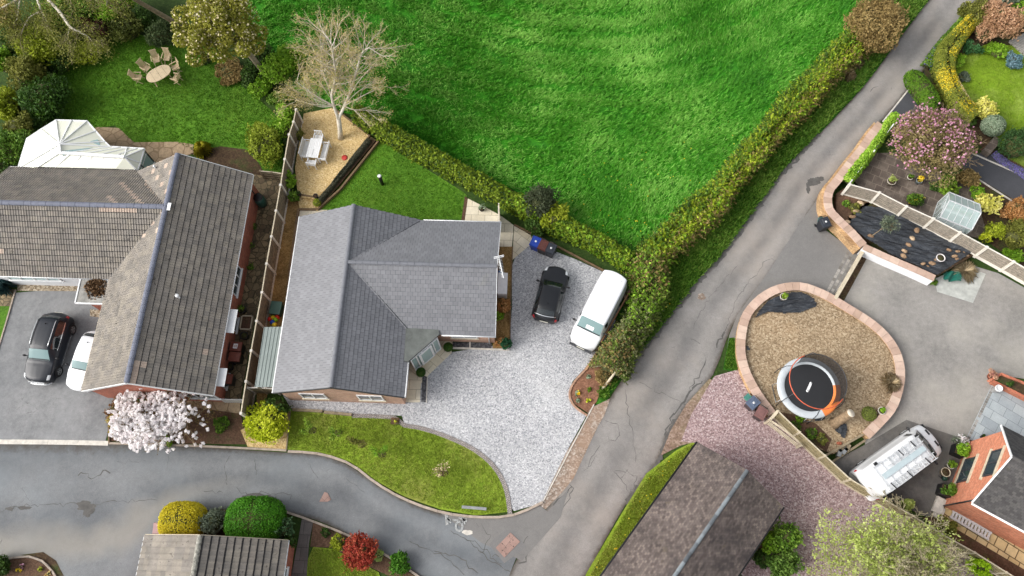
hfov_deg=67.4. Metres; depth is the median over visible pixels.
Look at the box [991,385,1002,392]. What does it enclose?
vase
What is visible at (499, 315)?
shrub
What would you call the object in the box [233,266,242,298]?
window
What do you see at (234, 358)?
wheelie bin
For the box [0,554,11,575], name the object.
shrub
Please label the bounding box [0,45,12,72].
shrub
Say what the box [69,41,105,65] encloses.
shrub
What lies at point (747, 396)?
food caddy
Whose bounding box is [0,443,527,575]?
estate road
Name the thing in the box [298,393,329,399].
window
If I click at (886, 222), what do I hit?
olive tree
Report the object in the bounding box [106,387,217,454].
magnolia tree
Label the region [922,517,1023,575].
side bank
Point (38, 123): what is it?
shrub
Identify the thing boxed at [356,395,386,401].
window
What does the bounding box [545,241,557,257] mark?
wheelie bin
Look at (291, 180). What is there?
shrub
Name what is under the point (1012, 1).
shrub
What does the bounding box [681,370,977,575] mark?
pink drive
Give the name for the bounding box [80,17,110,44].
shrub
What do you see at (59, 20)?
shrub
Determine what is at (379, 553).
shrub
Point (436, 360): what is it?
entrance slabs
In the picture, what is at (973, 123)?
shrub
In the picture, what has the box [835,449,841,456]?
concrete block
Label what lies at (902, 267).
garden wall
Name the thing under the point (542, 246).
wheelie bin
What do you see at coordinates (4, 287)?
spiky plant
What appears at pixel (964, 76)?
shrub
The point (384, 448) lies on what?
sapling
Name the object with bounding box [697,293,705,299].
cover
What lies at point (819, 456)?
timber fence
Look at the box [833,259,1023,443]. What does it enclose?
courtyard
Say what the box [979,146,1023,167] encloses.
purple border
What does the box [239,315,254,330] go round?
raised bed
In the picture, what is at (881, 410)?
potted plant
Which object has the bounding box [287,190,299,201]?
shrub
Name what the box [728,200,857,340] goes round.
side road
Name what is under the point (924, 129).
magnolia tree
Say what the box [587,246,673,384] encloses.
hedge
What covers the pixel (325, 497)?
manhole cover
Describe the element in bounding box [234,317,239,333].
door
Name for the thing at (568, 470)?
apron
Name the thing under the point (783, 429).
field gate
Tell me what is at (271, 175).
timber fence
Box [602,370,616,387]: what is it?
leaning post
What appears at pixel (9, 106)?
shrub
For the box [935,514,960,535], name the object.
shrub
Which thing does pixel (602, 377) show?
shrub
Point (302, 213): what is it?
path
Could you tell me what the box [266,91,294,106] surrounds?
shrub
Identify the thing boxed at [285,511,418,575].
kerb
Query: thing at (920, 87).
clipped shrub
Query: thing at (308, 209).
sleeper edging
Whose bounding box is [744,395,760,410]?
wheelie bin
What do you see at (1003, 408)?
slab patio
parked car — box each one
[22,312,75,385]
[65,331,94,391]
[531,266,569,323]
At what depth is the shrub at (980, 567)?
41.70 m
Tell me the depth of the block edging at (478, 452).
45.80 m
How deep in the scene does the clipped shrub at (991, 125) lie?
51.73 m
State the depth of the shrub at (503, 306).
48.16 m
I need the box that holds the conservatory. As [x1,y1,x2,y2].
[18,119,155,170]
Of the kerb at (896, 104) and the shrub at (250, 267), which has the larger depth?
the kerb at (896, 104)
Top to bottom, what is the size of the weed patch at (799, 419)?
0.391 m
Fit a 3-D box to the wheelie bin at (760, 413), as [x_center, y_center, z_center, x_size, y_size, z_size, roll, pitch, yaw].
[14.707,7.479,45.544,0.620,1.050,0.822,33,73,13]
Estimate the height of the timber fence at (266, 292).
1.840 m
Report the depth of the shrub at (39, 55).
53.79 m
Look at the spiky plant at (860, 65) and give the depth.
54.50 m
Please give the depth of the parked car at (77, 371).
46.81 m
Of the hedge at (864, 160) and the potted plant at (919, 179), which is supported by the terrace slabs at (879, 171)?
the potted plant at (919, 179)
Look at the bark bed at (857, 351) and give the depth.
47.01 m
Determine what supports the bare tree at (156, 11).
on the ground at (166, 6)
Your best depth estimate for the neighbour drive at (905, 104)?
53.56 m
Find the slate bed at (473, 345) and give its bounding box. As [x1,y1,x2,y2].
[453,342,491,347]
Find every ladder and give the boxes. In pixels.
[883,435,922,466]
[886,452,937,491]
[949,510,991,540]
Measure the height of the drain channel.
0.001 m
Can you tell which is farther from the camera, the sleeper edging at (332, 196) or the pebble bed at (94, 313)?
the sleeper edging at (332, 196)
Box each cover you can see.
[319,492,330,501]
[496,532,519,556]
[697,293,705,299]
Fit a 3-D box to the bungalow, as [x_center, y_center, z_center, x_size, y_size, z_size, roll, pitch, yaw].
[-7.336,0.960,46.741,13.355,4.376,11.757,0,69,1]
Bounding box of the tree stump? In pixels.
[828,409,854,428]
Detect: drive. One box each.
[283,245,619,510]
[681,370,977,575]
[882,92,925,131]
[963,153,1023,199]
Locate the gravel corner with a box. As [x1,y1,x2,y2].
[241,411,288,448]
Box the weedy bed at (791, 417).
[781,412,831,451]
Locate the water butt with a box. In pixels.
[252,190,266,207]
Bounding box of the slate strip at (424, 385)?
[421,376,426,401]
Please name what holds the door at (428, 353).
in the bungalow
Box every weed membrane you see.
[755,292,815,316]
[835,424,847,437]
[849,206,970,274]
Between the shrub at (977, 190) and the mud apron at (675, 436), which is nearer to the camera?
the mud apron at (675, 436)
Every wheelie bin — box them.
[225,374,235,385]
[227,352,243,364]
[228,341,245,353]
[529,235,541,251]
[537,238,548,254]
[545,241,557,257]
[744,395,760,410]
[752,405,768,421]
[814,215,831,231]
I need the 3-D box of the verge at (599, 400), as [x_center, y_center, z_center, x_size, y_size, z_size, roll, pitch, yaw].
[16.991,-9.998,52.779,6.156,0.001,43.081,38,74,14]
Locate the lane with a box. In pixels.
[509,0,975,575]
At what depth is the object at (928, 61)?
54.77 m
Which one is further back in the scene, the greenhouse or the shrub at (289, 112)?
the shrub at (289, 112)
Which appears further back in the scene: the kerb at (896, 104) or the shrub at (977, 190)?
the kerb at (896, 104)
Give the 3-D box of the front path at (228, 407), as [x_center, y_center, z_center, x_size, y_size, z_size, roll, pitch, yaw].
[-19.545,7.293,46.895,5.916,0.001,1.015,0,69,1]
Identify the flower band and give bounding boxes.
[991,151,1023,178]
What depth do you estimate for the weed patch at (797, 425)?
45.25 m
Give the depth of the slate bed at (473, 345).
47.91 m
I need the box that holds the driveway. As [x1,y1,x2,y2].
[0,291,113,440]
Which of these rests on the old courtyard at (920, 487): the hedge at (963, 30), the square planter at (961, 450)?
the square planter at (961, 450)
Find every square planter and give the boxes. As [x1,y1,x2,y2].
[935,483,956,498]
[949,442,970,458]
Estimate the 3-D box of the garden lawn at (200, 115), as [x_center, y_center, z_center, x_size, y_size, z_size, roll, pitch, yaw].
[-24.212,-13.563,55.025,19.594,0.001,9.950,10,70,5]
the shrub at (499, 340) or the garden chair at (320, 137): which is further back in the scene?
the garden chair at (320, 137)
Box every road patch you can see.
[462,530,472,534]
[490,529,525,562]
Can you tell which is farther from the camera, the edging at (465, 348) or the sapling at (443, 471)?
the edging at (465, 348)
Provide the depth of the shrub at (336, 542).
43.31 m
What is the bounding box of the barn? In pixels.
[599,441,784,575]
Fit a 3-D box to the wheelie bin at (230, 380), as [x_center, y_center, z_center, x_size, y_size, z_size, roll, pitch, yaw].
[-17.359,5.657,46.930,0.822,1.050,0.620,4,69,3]
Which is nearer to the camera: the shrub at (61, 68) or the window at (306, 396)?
the window at (306, 396)
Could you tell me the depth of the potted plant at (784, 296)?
47.87 m
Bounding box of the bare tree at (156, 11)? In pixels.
[95,0,184,31]
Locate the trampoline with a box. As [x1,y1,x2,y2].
[772,352,846,423]
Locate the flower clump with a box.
[906,195,924,206]
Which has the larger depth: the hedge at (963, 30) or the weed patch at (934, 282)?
the hedge at (963, 30)
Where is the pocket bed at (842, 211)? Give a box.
[834,188,868,220]
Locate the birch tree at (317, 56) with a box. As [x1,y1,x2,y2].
[273,2,414,139]
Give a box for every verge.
[585,443,693,575]
[596,0,928,403]
[723,339,736,370]
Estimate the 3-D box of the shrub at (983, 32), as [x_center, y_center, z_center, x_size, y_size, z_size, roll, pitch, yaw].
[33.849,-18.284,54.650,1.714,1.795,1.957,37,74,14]
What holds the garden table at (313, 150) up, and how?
on the terrace at (311, 180)
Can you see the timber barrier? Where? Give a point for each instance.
(849, 273)
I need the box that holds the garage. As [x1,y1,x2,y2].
[136,534,294,575]
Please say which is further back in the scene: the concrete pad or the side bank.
the concrete pad
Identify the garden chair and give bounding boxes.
[127,69,143,83]
[135,58,151,73]
[148,49,162,66]
[161,47,172,62]
[169,57,181,74]
[170,72,182,84]
[305,158,318,169]
[313,130,324,140]
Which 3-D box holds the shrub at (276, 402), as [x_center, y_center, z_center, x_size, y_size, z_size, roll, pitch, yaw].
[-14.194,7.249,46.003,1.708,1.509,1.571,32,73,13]
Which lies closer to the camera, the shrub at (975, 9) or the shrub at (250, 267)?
the shrub at (250, 267)
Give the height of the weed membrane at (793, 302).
0.153 m
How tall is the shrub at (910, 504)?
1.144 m
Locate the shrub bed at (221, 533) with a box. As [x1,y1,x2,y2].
[203,509,293,535]
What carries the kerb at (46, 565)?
on the ground at (166, 6)
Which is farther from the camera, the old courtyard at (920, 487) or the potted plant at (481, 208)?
the potted plant at (481, 208)
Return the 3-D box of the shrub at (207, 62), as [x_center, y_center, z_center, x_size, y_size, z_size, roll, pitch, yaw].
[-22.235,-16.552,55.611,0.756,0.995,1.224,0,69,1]
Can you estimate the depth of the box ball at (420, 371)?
46.60 m
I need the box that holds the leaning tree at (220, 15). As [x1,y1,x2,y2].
[170,0,269,78]
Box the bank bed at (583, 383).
[571,334,610,411]
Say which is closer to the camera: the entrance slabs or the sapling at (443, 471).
the sapling at (443, 471)
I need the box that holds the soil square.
[391,418,398,424]
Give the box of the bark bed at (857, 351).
[745,291,894,453]
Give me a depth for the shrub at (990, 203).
49.68 m
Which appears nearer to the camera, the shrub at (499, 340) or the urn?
the urn
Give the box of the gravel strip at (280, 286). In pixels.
[257,200,298,408]
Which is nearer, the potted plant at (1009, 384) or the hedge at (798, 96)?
the potted plant at (1009, 384)
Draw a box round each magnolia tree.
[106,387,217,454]
[886,96,986,187]
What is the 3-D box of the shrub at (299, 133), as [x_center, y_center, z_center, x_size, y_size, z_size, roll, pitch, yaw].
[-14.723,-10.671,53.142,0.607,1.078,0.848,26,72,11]
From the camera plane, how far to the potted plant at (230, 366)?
47.42 m
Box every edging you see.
[0,289,16,344]
[284,209,299,308]
[286,410,290,448]
[292,408,322,412]
[298,208,319,210]
[301,107,369,197]
[318,141,378,209]
[324,411,351,415]
[352,413,511,513]
[453,347,508,350]
[509,246,512,347]
[514,224,603,270]
[543,404,593,501]
[568,365,587,415]
[962,170,1011,201]
[967,385,994,441]
[972,153,1010,170]
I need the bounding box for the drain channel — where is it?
[838,257,865,300]
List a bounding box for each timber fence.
[239,108,302,416]
[247,387,282,394]
[259,170,281,179]
[498,203,499,220]
[770,410,1012,575]
[840,183,1023,284]
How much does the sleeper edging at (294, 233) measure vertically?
0.216 m
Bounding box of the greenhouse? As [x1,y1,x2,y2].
[931,192,981,238]
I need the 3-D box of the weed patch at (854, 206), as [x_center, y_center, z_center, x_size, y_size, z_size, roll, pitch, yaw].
[22.385,-5.209,50.088,0.879,0.418,0.877,-11,69,-3]
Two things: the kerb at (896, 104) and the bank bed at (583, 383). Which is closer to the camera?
the bank bed at (583, 383)
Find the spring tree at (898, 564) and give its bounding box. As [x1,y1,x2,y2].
[803,488,975,575]
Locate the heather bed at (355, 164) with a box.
[321,136,376,203]
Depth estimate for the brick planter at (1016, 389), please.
45.99 m
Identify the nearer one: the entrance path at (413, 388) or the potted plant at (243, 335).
the entrance path at (413, 388)
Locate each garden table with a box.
[146,65,171,86]
[306,138,322,162]
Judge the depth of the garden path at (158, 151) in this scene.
53.67 m
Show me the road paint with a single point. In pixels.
(448, 520)
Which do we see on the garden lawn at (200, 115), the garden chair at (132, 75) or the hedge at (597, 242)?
the garden chair at (132, 75)
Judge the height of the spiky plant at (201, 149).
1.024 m
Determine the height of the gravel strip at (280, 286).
0.001 m
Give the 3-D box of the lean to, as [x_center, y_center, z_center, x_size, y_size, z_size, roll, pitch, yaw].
[-14.501,4.455,46.726,1.139,2.180,3.753,1,69,2]
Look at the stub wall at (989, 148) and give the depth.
51.79 m
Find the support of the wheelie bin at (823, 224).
on the side road at (810, 254)
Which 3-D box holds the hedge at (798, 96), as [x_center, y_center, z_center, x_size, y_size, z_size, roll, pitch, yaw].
[17.126,-9.971,51.673,3.471,2.769,25.230,40,75,15]
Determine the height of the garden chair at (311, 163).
0.930 m
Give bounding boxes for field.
[247,0,852,238]
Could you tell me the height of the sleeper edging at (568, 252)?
0.189 m
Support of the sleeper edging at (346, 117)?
on the ground at (166, 6)
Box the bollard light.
[378,174,383,185]
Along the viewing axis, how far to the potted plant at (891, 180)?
50.90 m
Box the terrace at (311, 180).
[295,108,367,199]
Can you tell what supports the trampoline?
on the bark bed at (857, 351)
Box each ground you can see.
[0,0,1023,575]
[191,146,262,175]
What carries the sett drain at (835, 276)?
on the side road at (810, 254)
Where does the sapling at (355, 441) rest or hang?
on the front lawn at (362, 467)
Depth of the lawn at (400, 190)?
51.97 m
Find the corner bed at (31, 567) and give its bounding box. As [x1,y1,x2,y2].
[4,558,52,575]
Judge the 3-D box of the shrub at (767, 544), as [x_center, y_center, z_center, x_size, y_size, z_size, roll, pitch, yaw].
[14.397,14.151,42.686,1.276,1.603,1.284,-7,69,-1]
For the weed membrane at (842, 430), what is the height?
0.129 m
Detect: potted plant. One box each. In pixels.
[227,362,233,369]
[237,305,246,313]
[239,331,248,339]
[478,205,485,211]
[780,292,788,300]
[877,407,885,414]
[886,174,897,185]
[906,174,914,180]
[915,175,924,184]
[946,460,957,468]
[987,368,998,379]
[1005,381,1013,387]
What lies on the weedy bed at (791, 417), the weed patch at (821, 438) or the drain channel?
the weed patch at (821, 438)
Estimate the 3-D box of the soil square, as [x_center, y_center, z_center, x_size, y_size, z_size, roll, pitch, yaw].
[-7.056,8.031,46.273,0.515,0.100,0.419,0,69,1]
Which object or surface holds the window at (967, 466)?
in the brick house at (988, 480)
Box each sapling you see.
[298,417,316,434]
[328,425,344,439]
[345,436,367,448]
[368,443,389,457]
[432,461,449,476]
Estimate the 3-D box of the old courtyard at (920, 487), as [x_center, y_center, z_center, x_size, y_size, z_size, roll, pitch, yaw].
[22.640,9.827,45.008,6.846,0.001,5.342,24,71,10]
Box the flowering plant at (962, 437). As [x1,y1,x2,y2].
[951,434,969,446]
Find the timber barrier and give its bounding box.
[834,251,863,298]
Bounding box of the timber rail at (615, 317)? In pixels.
[600,287,631,344]
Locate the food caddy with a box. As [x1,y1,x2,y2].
[744,393,751,400]
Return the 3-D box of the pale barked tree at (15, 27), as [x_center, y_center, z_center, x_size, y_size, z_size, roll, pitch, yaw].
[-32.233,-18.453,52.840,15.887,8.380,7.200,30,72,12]
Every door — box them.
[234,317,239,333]
[418,345,434,365]
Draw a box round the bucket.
[935,254,945,261]
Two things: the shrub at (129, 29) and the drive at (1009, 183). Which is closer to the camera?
the drive at (1009, 183)
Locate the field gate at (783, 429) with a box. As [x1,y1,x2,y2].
[763,410,802,448]
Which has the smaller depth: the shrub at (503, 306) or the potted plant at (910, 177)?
the shrub at (503, 306)
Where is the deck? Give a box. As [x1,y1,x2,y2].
[1008,33,1023,54]
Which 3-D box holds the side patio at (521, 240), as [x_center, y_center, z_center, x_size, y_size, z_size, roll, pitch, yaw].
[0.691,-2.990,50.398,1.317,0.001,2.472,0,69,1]
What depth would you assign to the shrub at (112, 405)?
46.17 m
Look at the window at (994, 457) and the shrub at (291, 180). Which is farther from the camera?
the shrub at (291, 180)
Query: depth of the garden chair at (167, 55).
55.71 m
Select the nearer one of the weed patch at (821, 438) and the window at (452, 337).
the weed patch at (821, 438)
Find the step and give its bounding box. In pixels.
[298,198,318,210]
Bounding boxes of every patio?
[465,199,512,246]
[513,226,531,258]
[967,385,1023,440]
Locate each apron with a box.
[540,399,609,508]
[661,379,711,454]
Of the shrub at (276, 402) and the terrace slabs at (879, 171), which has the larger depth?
the terrace slabs at (879, 171)
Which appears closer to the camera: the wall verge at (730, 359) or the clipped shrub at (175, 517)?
the clipped shrub at (175, 517)
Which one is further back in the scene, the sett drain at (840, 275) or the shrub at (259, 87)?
the shrub at (259, 87)
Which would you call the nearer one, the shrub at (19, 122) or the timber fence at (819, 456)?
the timber fence at (819, 456)
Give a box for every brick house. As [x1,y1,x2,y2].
[0,153,258,401]
[931,424,1023,549]
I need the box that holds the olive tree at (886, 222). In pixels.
[872,214,900,235]
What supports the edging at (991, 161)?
on the ground at (166, 6)
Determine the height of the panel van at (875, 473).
2.680 m
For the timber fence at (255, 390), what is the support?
on the ground at (166, 6)
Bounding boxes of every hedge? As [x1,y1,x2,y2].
[348,104,634,272]
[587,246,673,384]
[633,24,875,269]
[841,111,899,184]
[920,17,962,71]
[930,13,981,123]
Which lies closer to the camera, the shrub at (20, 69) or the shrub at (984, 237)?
the shrub at (984, 237)
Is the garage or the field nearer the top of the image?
the field
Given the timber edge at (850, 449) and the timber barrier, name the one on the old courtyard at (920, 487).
the timber edge at (850, 449)
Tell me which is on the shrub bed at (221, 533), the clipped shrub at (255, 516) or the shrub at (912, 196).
the clipped shrub at (255, 516)
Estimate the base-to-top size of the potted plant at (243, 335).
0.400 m
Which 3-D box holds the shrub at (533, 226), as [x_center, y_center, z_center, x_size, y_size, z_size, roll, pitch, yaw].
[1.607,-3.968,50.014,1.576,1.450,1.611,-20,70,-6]
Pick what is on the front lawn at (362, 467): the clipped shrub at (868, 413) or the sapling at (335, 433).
the sapling at (335, 433)
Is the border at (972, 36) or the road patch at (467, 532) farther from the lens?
the border at (972, 36)
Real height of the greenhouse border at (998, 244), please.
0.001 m
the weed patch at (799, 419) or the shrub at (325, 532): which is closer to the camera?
the shrub at (325, 532)
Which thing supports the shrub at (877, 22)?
on the verge at (599, 400)
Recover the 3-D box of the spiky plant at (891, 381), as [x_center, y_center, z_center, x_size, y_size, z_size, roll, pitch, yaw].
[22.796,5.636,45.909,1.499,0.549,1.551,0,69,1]
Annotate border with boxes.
[310,523,413,575]
[461,196,467,219]
[493,247,511,348]
[922,0,1023,146]
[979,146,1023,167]
[979,179,1023,265]
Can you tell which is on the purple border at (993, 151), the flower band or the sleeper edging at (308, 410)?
the flower band
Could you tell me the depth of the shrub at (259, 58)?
54.77 m
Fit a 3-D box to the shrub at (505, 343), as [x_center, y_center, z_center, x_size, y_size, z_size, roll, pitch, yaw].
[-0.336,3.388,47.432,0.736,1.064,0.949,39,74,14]
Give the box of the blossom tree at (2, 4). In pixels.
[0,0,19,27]
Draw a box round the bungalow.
[272,204,500,403]
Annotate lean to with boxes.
[255,327,281,393]
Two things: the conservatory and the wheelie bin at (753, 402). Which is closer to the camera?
the wheelie bin at (753, 402)
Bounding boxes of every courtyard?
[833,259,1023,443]
[833,420,966,516]
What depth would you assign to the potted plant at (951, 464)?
44.28 m
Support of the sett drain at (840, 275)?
on the side road at (810, 254)
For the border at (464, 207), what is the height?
0.001 m
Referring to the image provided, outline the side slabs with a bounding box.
[943,507,1023,568]
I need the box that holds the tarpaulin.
[943,271,961,281]
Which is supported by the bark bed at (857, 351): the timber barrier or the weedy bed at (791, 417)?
the weedy bed at (791, 417)
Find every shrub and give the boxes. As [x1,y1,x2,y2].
[0,19,28,57]
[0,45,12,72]
[0,85,21,120]
[0,109,33,134]
[0,127,31,165]
[0,159,16,173]
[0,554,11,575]
[1,54,46,90]
[13,22,59,65]
[13,73,74,120]
[29,110,59,130]
[30,0,77,36]
[40,42,72,75]
[59,0,101,24]
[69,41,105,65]
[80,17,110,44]
[88,0,137,24]
[102,10,143,43]
[103,397,120,423]
[105,414,132,436]
[134,6,157,29]
[144,18,174,47]
[157,500,207,534]
[164,434,173,446]
[192,506,225,534]
[202,53,210,65]
[213,416,229,433]
[214,57,243,86]
[223,495,286,538]
[240,66,264,88]
[242,400,290,445]
[244,42,274,72]
[244,120,282,168]
[247,76,272,100]
[247,263,253,269]
[257,52,289,84]
[262,395,292,424]
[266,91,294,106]
[269,115,291,138]
[270,42,306,74]
[270,516,294,539]
[275,102,294,121]
[284,535,296,547]
[285,170,296,189]
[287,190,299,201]
[296,127,304,141]
[313,198,320,206]
[320,527,330,537]
[329,532,343,551]
[338,531,378,571]
[373,548,383,561]
[388,549,410,575]
[494,337,503,346]
[496,311,503,321]
[497,298,510,312]
[498,337,512,349]
[522,182,562,219]
[523,215,544,237]
[539,201,570,229]
[594,368,611,386]
[752,548,771,569]
[761,530,779,554]
[766,547,804,575]
[771,516,805,552]
[843,0,909,52]
[861,406,876,421]
[898,498,915,510]
[903,69,940,111]
[907,192,923,205]
[929,179,940,191]
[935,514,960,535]
[938,173,961,198]
[951,53,966,67]
[956,168,980,187]
[957,0,995,25]
[959,71,970,81]
[962,39,984,54]
[964,116,976,126]
[965,555,992,575]
[969,94,999,119]
[969,183,985,198]
[971,192,1003,214]
[974,18,997,42]
[978,230,992,242]
[980,114,1006,136]
[981,0,1023,41]
[983,41,1009,58]
[984,221,1006,239]
[994,126,1023,159]
[999,195,1023,221]
[1001,0,1020,6]
[1001,218,1023,250]
[1002,247,1023,262]
[1005,50,1023,69]
[1010,0,1023,19]
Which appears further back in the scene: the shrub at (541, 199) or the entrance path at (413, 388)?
the shrub at (541, 199)
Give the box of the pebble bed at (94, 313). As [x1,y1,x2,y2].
[90,309,99,316]
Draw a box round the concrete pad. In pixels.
[935,271,985,302]
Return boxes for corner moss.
[24,552,63,575]
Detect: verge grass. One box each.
[724,338,737,370]
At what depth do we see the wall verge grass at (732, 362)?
47.26 m
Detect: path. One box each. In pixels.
[0,289,14,305]
[95,127,192,162]
[146,400,239,412]
[225,174,280,398]
[291,519,312,575]
[299,210,326,215]
[406,372,420,401]
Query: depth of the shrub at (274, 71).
53.96 m
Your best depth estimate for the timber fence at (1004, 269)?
48.79 m
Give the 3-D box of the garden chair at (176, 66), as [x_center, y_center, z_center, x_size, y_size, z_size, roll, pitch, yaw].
[-24.305,-16.032,55.411,0.694,1.059,0.600,-33,72,-11]
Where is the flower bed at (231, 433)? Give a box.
[110,404,245,443]
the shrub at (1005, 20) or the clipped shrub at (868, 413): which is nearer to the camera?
the clipped shrub at (868, 413)
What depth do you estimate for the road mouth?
44.04 m
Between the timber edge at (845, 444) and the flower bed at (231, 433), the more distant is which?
the flower bed at (231, 433)
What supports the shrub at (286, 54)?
on the field
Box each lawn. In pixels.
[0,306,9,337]
[33,35,283,172]
[287,411,506,515]
[307,547,379,575]
[321,140,466,219]
[956,44,1023,165]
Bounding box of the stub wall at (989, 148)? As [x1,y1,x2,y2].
[980,136,1001,156]
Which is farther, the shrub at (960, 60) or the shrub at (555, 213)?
the shrub at (960, 60)
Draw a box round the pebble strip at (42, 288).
[17,285,77,290]
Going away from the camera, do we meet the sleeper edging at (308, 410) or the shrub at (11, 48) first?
the sleeper edging at (308, 410)
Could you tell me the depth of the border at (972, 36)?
54.33 m
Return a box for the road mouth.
[441,490,567,559]
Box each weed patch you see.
[791,421,801,430]
[795,415,804,421]
[805,427,817,438]
[816,432,828,445]
[841,200,849,206]
[847,202,861,213]
[930,277,937,285]
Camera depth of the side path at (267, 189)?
50.27 m
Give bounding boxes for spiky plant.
[0,279,16,296]
[193,141,213,158]
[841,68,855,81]
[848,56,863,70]
[879,372,902,393]
[951,260,979,282]
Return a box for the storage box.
[269,301,283,316]
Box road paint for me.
[445,514,466,531]
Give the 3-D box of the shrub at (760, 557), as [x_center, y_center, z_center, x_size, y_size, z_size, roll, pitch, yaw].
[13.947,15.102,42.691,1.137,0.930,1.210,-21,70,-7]
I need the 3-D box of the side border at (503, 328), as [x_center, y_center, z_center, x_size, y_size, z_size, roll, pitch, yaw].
[-0.533,0.594,49.049,1.105,0.001,7.119,2,69,2]
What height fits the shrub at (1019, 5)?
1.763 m
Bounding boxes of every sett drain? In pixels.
[827,251,849,291]
[830,254,852,293]
[834,255,856,294]
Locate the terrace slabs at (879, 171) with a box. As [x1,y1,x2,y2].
[854,153,984,238]
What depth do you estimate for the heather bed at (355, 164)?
52.55 m
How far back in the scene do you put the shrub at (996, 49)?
54.57 m
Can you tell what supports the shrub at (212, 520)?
on the shrub bed at (221, 533)
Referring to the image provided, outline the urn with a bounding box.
[940,467,950,476]
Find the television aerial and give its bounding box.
[494,255,504,277]
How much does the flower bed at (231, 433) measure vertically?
0.001 m
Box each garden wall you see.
[735,282,904,439]
[816,121,882,253]
[857,244,935,284]
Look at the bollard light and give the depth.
51.44 m
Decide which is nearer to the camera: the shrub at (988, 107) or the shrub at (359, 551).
the shrub at (359, 551)
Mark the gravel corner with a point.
(280, 444)
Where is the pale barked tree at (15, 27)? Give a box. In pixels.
[0,0,131,69]
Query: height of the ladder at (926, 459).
0.120 m
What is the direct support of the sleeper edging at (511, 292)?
on the ground at (166, 6)
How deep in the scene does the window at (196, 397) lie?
45.90 m
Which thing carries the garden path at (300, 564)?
on the ground at (166, 6)
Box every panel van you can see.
[569,270,626,353]
[849,424,942,500]
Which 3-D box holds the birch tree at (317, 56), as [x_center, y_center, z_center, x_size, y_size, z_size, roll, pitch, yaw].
[-11.063,-14.371,49.554,9.699,9.970,6.103,6,69,3]
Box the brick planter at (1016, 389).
[987,373,1023,400]
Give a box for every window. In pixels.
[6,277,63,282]
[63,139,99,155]
[183,393,220,399]
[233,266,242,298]
[285,566,288,575]
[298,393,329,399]
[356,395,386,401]
[450,336,478,339]
[954,453,978,484]
[979,445,1005,479]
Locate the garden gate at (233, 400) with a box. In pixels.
[221,399,241,402]
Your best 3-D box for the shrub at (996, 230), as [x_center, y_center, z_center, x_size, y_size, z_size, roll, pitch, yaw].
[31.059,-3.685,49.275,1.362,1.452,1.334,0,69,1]
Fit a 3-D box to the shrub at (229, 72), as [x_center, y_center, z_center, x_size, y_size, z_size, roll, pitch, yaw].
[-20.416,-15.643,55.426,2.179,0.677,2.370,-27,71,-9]
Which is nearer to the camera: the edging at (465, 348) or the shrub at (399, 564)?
the shrub at (399, 564)
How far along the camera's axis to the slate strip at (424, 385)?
47.00 m
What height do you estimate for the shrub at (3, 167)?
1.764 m
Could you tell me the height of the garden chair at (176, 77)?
1.059 m
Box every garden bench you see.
[298,137,309,160]
[318,141,331,163]
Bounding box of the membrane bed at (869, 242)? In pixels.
[848,203,976,276]
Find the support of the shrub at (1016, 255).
on the ground at (166, 6)
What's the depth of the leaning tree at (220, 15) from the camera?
50.01 m
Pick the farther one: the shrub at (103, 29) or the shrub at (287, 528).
the shrub at (103, 29)
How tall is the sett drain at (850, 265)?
0.086 m
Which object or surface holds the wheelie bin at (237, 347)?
on the side path at (267, 189)
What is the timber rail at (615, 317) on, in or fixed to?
on the verge at (599, 400)
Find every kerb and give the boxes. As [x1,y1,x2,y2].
[0,439,107,445]
[9,555,56,575]
[109,442,286,451]
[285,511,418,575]
[288,450,542,518]
[882,89,908,121]
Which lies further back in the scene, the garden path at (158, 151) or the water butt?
the garden path at (158, 151)
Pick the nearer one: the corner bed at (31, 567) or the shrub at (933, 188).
the corner bed at (31, 567)
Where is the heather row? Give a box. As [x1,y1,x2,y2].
[318,138,370,202]
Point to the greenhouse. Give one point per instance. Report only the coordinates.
(953, 224)
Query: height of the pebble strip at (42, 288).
0.001 m
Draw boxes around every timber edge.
[825,433,864,455]
[832,439,864,461]
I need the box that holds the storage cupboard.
[497,273,507,297]
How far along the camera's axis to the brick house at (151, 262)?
46.80 m
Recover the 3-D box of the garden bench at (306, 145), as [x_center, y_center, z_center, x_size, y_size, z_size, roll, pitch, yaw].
[-14.113,-9.520,52.530,0.550,0.930,1.350,7,69,4]
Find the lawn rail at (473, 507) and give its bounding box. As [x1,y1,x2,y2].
[462,505,486,509]
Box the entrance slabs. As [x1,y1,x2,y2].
[409,341,452,382]
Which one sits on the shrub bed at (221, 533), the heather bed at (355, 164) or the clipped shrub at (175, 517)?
the clipped shrub at (175, 517)
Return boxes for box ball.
[416,367,425,376]
[443,342,452,351]

